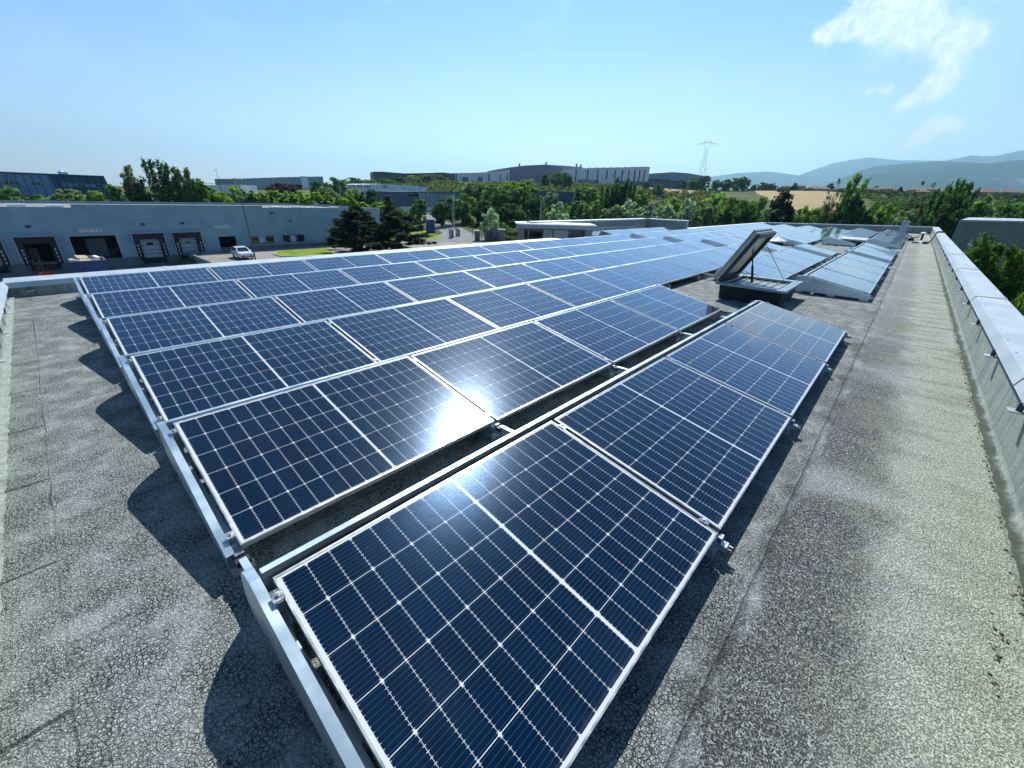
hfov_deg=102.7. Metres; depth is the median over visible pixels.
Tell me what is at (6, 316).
parapet wall
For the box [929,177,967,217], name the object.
poplar tree
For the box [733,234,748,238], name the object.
solar panel
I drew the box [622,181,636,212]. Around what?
poplar tree
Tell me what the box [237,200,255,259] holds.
lamp post
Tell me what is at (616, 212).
silvery tree
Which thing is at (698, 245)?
solar panel
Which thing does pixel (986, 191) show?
village house
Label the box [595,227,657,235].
mounting rack
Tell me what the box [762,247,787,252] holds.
mounting rack
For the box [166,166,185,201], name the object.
poplar tree
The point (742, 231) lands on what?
solar panel
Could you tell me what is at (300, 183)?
grey hall
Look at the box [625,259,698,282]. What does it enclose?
solar panel
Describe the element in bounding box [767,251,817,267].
solar panel
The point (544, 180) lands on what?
conifer tree
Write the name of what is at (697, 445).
solar panel
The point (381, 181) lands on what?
leafy tree
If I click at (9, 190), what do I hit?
leafy tree
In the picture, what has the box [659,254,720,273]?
solar panel
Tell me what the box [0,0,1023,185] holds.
sky
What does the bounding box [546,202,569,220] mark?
silvery tree
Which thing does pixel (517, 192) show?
leafy tree
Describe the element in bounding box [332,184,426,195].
building
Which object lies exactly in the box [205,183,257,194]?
white shed
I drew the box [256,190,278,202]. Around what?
young tree
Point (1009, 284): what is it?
maple tree
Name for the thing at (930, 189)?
village house
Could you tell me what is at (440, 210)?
leafy tree
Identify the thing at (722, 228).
solar panel
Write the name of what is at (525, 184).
leafy tree
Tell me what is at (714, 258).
solar panel
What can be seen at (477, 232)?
utility kiosk
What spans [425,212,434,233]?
totem sign
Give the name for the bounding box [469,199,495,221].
leafy tree
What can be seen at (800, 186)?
village house
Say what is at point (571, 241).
solar panel
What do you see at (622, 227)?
solar panel
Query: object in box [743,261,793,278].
solar panel
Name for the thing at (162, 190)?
poplar tree
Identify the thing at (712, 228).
solar panel
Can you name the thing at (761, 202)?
leafy tree
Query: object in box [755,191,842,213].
field
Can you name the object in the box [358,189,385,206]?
leafy tree
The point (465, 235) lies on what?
road
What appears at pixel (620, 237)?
solar panel
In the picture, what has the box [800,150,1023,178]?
mountains
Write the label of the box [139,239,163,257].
dock door
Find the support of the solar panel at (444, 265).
on the mounting rack at (93, 310)
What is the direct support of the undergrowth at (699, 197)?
on the ground at (750, 196)
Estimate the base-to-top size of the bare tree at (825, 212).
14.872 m
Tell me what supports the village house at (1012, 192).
on the ground at (750, 196)
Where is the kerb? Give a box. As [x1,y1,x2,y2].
[273,248,336,256]
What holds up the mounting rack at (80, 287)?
on the roof deck
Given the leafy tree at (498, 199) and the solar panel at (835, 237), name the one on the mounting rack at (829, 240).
the solar panel at (835, 237)
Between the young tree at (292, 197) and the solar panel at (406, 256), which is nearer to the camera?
the solar panel at (406, 256)
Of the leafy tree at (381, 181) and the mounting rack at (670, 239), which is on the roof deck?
the mounting rack at (670, 239)
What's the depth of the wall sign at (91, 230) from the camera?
51.65 m
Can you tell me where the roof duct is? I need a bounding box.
[896,221,913,240]
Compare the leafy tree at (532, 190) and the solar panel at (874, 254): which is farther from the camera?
the leafy tree at (532, 190)
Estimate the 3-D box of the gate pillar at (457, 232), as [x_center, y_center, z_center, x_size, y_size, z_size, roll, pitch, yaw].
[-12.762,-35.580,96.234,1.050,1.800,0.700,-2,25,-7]
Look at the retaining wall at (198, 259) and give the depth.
55.52 m
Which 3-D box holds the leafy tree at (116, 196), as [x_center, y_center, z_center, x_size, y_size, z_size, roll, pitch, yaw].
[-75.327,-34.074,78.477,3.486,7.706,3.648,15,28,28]
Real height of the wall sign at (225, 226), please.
0.390 m
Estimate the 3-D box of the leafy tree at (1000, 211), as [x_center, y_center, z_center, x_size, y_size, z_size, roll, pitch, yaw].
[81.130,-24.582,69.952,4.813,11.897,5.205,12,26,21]
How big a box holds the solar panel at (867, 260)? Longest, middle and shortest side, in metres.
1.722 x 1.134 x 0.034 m
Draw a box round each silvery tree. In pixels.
[480,207,498,237]
[544,189,557,214]
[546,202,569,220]
[600,205,624,218]
[620,198,642,218]
[634,203,657,218]
[651,203,675,218]
[671,198,702,227]
[688,200,718,227]
[966,193,994,217]
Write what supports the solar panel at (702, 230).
on the mounting rack at (634, 235)
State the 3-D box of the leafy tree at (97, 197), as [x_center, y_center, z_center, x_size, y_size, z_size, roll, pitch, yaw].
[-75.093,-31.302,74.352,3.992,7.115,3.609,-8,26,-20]
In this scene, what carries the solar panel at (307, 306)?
on the mounting rack at (111, 342)
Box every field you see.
[649,188,697,192]
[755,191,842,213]
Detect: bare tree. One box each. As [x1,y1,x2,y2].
[822,178,843,223]
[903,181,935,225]
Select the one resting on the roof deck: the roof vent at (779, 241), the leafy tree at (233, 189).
the roof vent at (779, 241)
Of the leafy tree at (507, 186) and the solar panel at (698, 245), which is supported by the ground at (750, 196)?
the leafy tree at (507, 186)
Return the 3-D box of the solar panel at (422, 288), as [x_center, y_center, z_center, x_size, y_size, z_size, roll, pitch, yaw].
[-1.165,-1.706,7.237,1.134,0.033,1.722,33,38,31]
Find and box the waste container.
[69,257,106,272]
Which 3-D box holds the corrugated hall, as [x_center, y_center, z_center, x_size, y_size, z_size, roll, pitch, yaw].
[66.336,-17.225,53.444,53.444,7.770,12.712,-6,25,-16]
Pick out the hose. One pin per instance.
(933, 236)
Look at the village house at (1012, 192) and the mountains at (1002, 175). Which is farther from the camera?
the mountains at (1002, 175)
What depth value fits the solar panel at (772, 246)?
16.44 m
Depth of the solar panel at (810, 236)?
22.35 m
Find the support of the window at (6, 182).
in the office block at (46, 185)
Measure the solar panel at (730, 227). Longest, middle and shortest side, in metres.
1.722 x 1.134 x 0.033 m
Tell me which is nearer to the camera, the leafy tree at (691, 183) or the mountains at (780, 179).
the leafy tree at (691, 183)
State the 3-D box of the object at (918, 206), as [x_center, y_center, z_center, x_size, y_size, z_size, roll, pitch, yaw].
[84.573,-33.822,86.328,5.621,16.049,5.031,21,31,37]
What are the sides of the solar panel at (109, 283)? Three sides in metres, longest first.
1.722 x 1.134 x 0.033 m
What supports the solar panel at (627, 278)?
on the mounting rack at (146, 404)
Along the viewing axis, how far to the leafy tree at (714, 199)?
105.53 m
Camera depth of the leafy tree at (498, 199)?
135.00 m
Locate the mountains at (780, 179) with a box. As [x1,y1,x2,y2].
[705,171,837,190]
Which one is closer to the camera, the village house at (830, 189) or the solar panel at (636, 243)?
the solar panel at (636, 243)
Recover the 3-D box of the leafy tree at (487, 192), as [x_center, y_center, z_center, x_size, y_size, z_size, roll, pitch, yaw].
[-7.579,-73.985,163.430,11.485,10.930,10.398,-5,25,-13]
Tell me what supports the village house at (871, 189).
on the ground at (750, 196)
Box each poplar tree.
[119,164,147,201]
[140,157,172,201]
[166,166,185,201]
[180,167,204,201]
[597,184,612,218]
[606,182,624,218]
[614,176,629,211]
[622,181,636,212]
[838,171,870,209]
[920,188,956,223]
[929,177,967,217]
[949,181,981,237]
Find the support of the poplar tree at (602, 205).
on the ground at (750, 196)
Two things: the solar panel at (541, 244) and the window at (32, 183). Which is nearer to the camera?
the solar panel at (541, 244)
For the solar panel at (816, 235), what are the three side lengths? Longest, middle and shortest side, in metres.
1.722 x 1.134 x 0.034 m
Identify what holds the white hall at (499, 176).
on the ground at (750, 196)
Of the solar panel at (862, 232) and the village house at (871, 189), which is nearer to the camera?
the solar panel at (862, 232)
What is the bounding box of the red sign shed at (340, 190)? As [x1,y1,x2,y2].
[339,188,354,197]
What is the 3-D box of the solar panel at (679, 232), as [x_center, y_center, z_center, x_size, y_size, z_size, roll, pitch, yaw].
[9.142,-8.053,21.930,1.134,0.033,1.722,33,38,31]
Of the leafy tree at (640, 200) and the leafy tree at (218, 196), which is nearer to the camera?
the leafy tree at (218, 196)
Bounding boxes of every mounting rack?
[73,234,619,312]
[83,237,658,338]
[97,240,694,378]
[118,244,736,444]
[156,285,723,576]
[234,300,851,767]
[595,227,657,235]
[629,224,745,238]
[663,224,783,242]
[700,226,800,246]
[703,248,826,280]
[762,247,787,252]
[769,227,830,245]
[791,244,837,259]
[794,252,891,301]
[816,228,877,246]
[831,243,899,263]
[865,233,905,248]
[873,229,908,236]
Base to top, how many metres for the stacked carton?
1.650 m
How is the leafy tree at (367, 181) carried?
on the ground at (750, 196)
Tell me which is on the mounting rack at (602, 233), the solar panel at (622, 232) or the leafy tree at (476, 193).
the solar panel at (622, 232)
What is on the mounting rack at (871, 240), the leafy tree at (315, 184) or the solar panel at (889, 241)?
the solar panel at (889, 241)
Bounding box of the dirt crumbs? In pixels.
[757,287,1023,735]
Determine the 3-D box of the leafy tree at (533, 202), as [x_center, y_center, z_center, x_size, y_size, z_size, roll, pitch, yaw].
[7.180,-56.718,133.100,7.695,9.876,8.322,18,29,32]
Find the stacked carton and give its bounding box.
[27,248,42,262]
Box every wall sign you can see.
[79,228,102,231]
[214,225,230,228]
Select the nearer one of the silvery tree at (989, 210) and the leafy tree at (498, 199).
the silvery tree at (989, 210)
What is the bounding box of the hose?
[922,231,945,243]
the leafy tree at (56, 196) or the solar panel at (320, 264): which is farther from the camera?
the leafy tree at (56, 196)
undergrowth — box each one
[10,195,160,201]
[351,179,593,201]
[381,206,454,227]
[470,200,913,240]
[569,182,739,208]
[684,187,1023,203]
[758,187,1023,197]
[761,192,1023,224]
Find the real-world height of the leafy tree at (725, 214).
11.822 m
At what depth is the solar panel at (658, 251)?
13.16 m
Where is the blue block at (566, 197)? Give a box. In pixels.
[536,191,574,207]
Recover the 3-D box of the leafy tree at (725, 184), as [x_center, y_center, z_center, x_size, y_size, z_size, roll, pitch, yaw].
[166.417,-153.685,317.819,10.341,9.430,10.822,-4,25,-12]
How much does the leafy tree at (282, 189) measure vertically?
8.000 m
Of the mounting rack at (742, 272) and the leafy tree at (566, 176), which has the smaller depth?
the mounting rack at (742, 272)
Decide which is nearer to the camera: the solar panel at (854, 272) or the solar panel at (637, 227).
the solar panel at (854, 272)
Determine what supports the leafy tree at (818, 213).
on the ground at (750, 196)
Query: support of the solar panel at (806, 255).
on the mounting rack at (742, 272)
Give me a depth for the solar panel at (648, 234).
19.59 m
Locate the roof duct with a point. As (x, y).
(903, 229)
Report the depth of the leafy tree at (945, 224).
63.60 m
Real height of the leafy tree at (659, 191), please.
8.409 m
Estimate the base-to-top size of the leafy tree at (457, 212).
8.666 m
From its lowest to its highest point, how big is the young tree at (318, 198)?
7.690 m
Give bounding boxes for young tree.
[236,190,261,202]
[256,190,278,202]
[267,190,286,202]
[278,192,302,203]
[295,191,317,205]
[312,191,329,204]
[321,195,341,205]
[339,193,358,205]
[360,202,384,217]
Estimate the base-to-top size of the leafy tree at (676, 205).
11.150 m
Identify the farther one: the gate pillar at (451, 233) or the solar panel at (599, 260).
the gate pillar at (451, 233)
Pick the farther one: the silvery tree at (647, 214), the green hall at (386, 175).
the green hall at (386, 175)
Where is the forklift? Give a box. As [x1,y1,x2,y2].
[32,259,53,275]
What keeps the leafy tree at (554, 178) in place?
on the ground at (750, 196)
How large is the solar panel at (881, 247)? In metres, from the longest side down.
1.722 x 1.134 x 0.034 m
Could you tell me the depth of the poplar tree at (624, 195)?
113.02 m
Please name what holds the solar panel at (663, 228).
on the mounting rack at (602, 233)
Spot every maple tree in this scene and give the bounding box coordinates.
[964,229,1023,304]
[1011,292,1023,313]
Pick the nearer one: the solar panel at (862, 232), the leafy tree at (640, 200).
the solar panel at (862, 232)
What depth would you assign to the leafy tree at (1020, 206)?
67.91 m
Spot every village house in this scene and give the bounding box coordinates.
[796,184,805,190]
[812,187,825,190]
[822,187,838,191]
[864,187,879,192]
[878,186,891,191]
[906,187,923,191]
[913,189,929,193]
[924,187,941,192]
[970,189,1003,196]
[1001,189,1021,197]
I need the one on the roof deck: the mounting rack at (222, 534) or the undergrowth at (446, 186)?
the mounting rack at (222, 534)
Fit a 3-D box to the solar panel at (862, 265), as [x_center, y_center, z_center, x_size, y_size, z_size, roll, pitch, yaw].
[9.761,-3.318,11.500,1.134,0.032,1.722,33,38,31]
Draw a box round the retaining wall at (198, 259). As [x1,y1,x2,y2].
[186,252,213,263]
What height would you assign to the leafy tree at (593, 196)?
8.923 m
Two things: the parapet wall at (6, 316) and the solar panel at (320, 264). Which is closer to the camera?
the parapet wall at (6, 316)
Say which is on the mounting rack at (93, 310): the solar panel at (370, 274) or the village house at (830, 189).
the solar panel at (370, 274)
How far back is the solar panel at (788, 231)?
25.92 m
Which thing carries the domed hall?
on the ground at (750, 196)
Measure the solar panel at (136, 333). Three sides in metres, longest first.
1.722 x 1.134 x 0.033 m
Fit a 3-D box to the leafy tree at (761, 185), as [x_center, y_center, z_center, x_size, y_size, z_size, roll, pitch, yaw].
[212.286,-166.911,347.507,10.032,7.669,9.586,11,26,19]
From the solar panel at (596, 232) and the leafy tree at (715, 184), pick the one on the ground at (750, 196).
the leafy tree at (715, 184)
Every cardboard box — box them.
[74,255,88,259]
[91,255,100,258]
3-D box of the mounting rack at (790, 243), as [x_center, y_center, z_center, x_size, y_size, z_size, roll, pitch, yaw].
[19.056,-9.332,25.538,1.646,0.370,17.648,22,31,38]
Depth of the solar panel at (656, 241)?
16.59 m
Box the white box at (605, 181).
[599,178,614,184]
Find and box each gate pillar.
[449,229,453,237]
[455,228,459,235]
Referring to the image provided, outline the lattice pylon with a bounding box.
[697,140,714,174]
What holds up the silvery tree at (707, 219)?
on the ground at (750, 196)
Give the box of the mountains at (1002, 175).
[822,160,1023,191]
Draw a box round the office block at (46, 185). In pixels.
[0,171,111,199]
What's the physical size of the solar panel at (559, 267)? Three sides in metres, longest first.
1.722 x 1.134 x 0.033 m
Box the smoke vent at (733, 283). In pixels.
[713,228,802,306]
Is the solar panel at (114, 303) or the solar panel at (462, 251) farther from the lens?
the solar panel at (462, 251)
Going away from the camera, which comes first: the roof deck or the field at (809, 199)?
the roof deck
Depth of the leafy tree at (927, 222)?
59.33 m
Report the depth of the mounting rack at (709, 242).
17.14 m
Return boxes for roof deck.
[0,228,1023,767]
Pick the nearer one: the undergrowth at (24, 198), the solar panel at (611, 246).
the solar panel at (611, 246)
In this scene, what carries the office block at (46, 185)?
on the ground at (750, 196)
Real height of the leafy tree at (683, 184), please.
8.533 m
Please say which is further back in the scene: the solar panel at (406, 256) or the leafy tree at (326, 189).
the leafy tree at (326, 189)
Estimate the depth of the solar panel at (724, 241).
17.54 m
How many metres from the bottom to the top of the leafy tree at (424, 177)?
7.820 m
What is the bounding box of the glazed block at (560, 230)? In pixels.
[515,221,596,239]
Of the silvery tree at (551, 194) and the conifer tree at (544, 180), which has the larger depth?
the conifer tree at (544, 180)
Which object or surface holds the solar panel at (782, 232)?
on the mounting rack at (709, 242)
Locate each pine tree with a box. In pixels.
[321,205,403,251]
[344,209,436,248]
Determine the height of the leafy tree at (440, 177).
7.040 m
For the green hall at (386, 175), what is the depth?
350.62 m
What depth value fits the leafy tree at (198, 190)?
85.58 m
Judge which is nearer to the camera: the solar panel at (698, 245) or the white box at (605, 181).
the solar panel at (698, 245)
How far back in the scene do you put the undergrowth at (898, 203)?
196.70 m
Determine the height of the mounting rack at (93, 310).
0.370 m
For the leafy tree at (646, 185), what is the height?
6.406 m
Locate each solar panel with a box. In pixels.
[79,267,219,293]
[90,280,252,318]
[106,296,301,357]
[130,320,375,426]
[173,356,493,548]
[208,260,316,279]
[236,269,358,297]
[273,420,717,767]
[274,282,415,322]
[303,254,390,270]
[328,298,497,361]
[339,262,434,283]
[375,249,448,262]
[385,271,494,301]
[411,322,611,422]
[415,256,493,273]
[433,246,493,257]
[447,284,573,327]
[463,263,551,287]
[473,251,539,265]
[481,243,531,252]
[519,240,563,248]
[520,247,577,259]
[522,257,596,276]
[526,273,627,306]
[534,300,678,364]
[552,238,591,245]
[554,357,791,531]
[557,244,607,254]
[567,253,629,268]
[580,236,613,242]
[584,265,668,291]
[589,241,631,251]
[592,229,602,234]
[597,227,618,230]
[603,234,633,240]
[604,249,657,262]
[605,230,631,236]
[609,285,721,331]
[613,226,633,229]
[615,239,654,247]
[624,229,645,232]
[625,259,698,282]
[627,225,645,228]
[634,246,680,257]
[635,232,664,238]
[638,237,672,244]
[640,228,660,231]
[653,231,677,235]
[654,227,672,230]
[658,243,701,253]
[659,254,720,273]
[665,323,825,416]
[668,230,691,234]
[669,234,700,241]
[680,241,717,249]
[682,229,701,232]
[684,233,712,239]
[686,250,729,265]
[694,228,711,231]
[699,232,723,237]
[704,227,721,230]
[707,237,741,245]
[707,247,735,256]
[714,226,731,229]
[721,236,745,242]
[722,226,739,228]
[725,302,845,362]
[726,244,768,256]
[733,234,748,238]
[734,229,751,233]
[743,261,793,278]
[753,255,806,273]
[765,242,786,250]
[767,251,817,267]
[773,230,790,234]
[779,229,796,233]
[781,248,826,262]
[782,235,810,243]
[786,228,802,232]
[788,234,817,241]
[797,233,823,239]
[797,244,837,255]
[803,232,826,237]
[808,231,831,236]
[809,268,876,294]
[814,230,836,235]
[820,229,839,233]
[822,262,881,282]
[824,228,843,232]
[832,236,856,243]
[833,257,885,274]
[841,233,860,237]
[842,253,888,268]
[846,232,868,237]
[849,231,870,236]
[852,230,872,235]
[852,248,892,260]
[858,245,895,256]
[863,243,897,252]
[874,237,901,245]
[877,236,902,242]
[879,235,903,241]
[881,233,904,239]
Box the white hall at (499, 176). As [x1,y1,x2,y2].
[452,170,509,182]
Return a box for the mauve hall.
[487,162,581,183]
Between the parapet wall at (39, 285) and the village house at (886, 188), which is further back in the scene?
the village house at (886, 188)
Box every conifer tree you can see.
[380,195,396,229]
[539,174,550,187]
[755,186,796,222]
[790,183,797,190]
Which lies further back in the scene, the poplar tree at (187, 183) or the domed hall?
the domed hall
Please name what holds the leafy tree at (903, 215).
on the ground at (750, 196)
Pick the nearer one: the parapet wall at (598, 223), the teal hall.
the parapet wall at (598, 223)
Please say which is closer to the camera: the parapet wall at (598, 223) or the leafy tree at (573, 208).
the parapet wall at (598, 223)
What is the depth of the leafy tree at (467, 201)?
126.46 m
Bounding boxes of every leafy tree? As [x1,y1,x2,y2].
[0,186,24,200]
[26,194,44,200]
[45,188,85,200]
[80,190,107,200]
[104,184,128,201]
[125,183,155,201]
[186,178,209,202]
[204,186,221,202]
[213,191,234,202]
[226,186,243,202]
[265,183,291,195]
[280,184,298,194]
[309,181,321,195]
[317,186,339,197]
[323,177,347,196]
[344,177,364,183]
[344,188,363,205]
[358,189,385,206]
[362,180,375,183]
[375,178,393,183]
[390,177,410,184]
[403,175,418,182]
[407,199,427,225]
[416,174,437,182]
[430,201,451,226]
[432,175,448,182]
[445,196,463,221]
[456,193,476,219]
[457,182,478,200]
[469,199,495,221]
[472,185,488,206]
[479,183,501,207]
[489,189,519,215]
[499,180,523,197]
[499,203,526,226]
[507,188,530,215]
[515,179,535,193]
[522,193,545,218]
[525,188,543,201]
[550,172,565,187]
[560,172,573,187]
[566,200,586,219]
[574,186,590,201]
[579,187,600,206]
[582,200,601,219]
[631,189,651,213]
[641,181,650,189]
[650,183,664,196]
[656,197,682,219]
[677,180,687,188]
[687,177,697,188]
[695,176,711,189]
[697,192,726,226]
[711,180,720,188]
[713,197,741,225]
[719,179,733,191]
[731,177,740,190]
[731,199,757,224]
[737,176,751,190]
[751,196,771,222]
[757,182,767,189]
[763,183,777,189]
[791,206,817,223]
[809,205,830,223]
[826,196,865,224]
[857,201,885,224]
[873,203,897,225]
[887,208,918,225]
[914,215,934,226]
[925,203,968,238]
[962,201,985,217]
[984,202,1021,218]
[1010,203,1023,218]
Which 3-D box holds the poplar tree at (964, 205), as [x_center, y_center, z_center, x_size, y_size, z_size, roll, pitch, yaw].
[70.469,-24.498,66.230,2.574,15.025,3.024,-13,28,-29]
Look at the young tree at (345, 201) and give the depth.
100.74 m
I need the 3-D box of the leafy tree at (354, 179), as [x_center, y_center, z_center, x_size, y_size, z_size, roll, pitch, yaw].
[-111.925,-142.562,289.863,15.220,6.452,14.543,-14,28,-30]
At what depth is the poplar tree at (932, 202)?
67.03 m
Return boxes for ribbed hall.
[559,167,649,186]
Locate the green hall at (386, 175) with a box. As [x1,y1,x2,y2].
[370,172,454,183]
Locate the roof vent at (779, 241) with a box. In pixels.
[770,237,786,245]
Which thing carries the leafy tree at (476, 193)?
on the ground at (750, 196)
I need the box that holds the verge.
[411,228,440,238]
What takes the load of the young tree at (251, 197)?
on the ground at (750, 196)
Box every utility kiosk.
[474,230,479,240]
[485,229,505,240]
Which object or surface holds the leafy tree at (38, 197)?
on the ground at (750, 196)
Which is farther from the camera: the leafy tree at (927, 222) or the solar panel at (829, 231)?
the leafy tree at (927, 222)
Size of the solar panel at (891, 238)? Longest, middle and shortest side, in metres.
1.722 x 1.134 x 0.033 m
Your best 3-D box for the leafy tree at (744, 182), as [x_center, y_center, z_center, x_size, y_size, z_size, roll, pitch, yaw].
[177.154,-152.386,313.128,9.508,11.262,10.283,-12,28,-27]
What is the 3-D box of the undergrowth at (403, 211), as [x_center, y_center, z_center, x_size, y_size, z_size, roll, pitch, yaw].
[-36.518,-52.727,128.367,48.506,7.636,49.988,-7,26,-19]
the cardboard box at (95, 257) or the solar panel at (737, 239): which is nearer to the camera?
the solar panel at (737, 239)
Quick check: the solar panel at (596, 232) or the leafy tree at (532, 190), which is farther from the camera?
the leafy tree at (532, 190)
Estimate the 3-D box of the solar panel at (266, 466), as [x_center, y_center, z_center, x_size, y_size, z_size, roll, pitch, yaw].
[-1.128,0.273,2.853,1.134,0.034,1.722,33,38,31]
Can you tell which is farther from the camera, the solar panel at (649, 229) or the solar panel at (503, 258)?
the solar panel at (649, 229)
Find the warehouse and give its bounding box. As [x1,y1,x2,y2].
[0,200,380,276]
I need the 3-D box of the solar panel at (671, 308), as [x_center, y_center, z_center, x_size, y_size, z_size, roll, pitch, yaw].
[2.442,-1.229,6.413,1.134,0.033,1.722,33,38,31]
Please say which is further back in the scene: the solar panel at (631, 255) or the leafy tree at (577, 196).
the leafy tree at (577, 196)
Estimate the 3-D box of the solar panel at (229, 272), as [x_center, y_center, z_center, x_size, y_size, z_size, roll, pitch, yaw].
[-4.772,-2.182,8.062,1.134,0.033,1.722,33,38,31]
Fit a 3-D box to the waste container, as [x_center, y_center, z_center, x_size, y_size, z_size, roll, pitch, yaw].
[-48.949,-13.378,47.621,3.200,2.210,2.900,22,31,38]
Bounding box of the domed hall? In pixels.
[648,172,705,189]
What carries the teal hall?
on the ground at (750, 196)
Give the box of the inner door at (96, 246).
[84,238,110,257]
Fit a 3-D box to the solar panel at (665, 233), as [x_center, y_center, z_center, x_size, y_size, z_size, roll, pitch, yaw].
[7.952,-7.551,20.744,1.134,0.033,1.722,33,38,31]
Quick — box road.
[421,215,486,240]
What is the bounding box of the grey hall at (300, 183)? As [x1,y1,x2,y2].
[214,176,323,189]
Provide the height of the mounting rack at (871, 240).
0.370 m
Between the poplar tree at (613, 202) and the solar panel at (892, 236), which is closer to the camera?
the solar panel at (892, 236)
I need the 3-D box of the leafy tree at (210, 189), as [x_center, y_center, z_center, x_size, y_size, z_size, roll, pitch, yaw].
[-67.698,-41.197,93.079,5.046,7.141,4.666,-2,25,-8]
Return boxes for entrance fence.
[475,232,524,241]
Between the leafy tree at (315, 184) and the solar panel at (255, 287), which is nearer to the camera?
the solar panel at (255, 287)
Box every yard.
[0,265,172,281]
[192,241,488,262]
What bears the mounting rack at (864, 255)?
on the roof deck
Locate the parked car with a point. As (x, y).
(239, 252)
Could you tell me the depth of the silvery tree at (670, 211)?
93.05 m
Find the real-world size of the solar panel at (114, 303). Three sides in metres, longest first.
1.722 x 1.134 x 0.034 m
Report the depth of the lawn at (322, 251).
62.97 m
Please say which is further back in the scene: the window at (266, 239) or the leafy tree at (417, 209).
the leafy tree at (417, 209)
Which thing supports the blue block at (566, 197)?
on the ground at (750, 196)
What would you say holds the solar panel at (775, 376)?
on the mounting rack at (340, 736)
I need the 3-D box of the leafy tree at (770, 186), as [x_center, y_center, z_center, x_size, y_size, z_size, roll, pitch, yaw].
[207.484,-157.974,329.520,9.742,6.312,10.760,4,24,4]
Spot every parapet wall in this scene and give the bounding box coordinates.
[0,282,13,639]
[3,238,557,297]
[527,218,647,227]
[647,218,689,229]
[688,222,767,228]
[768,222,932,233]
[929,227,1023,593]
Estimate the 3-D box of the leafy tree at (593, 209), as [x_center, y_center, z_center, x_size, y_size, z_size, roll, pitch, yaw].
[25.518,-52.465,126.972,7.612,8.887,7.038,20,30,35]
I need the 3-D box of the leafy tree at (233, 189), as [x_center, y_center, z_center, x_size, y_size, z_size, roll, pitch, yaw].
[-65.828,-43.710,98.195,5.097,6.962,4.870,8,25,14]
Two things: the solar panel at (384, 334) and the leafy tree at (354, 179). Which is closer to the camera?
the solar panel at (384, 334)
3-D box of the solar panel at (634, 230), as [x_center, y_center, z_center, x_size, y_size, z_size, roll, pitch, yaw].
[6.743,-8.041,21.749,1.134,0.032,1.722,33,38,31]
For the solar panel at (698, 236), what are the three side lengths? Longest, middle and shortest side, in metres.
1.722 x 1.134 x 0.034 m
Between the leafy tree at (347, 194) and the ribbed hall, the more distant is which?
the ribbed hall
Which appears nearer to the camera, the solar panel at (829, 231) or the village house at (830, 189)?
the solar panel at (829, 231)
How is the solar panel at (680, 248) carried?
on the mounting rack at (111, 342)
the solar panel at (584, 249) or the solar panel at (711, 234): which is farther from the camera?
the solar panel at (711, 234)
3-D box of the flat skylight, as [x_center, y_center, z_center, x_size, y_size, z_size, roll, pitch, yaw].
[17.572,-7.405,21.260,1.300,0.310,2.000,22,31,38]
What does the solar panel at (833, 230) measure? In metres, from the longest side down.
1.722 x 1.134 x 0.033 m
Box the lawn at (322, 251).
[274,248,334,255]
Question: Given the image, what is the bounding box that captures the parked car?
[231,246,253,258]
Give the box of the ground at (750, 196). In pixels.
[114,181,1023,315]
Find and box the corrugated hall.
[951,217,1023,283]
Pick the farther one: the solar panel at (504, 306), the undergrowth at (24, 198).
the undergrowth at (24, 198)
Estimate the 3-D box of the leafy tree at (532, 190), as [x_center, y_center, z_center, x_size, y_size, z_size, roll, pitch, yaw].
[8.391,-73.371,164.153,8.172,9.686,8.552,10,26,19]
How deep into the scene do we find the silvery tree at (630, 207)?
98.90 m
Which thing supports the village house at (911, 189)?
on the ground at (750, 196)
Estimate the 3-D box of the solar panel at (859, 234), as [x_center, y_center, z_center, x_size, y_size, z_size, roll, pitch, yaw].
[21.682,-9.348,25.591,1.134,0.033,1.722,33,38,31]
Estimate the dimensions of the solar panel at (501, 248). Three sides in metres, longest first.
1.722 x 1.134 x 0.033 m
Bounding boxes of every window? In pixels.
[3,180,19,184]
[30,181,40,185]
[251,235,274,243]
[282,234,304,242]
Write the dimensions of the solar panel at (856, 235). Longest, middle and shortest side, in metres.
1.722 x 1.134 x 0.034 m
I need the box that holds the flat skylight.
[839,237,868,245]
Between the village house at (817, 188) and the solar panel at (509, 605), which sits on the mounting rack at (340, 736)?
the solar panel at (509, 605)
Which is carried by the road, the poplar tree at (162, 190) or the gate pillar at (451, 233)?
the gate pillar at (451, 233)
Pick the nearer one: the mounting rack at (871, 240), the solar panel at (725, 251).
the solar panel at (725, 251)
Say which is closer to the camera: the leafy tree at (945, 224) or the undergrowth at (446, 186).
the leafy tree at (945, 224)
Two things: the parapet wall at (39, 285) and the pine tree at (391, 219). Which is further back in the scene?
the pine tree at (391, 219)
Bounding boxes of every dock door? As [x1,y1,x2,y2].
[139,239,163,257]
[179,238,199,254]
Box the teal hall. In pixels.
[366,191,460,212]
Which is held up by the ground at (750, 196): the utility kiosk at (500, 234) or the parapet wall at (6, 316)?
the utility kiosk at (500, 234)

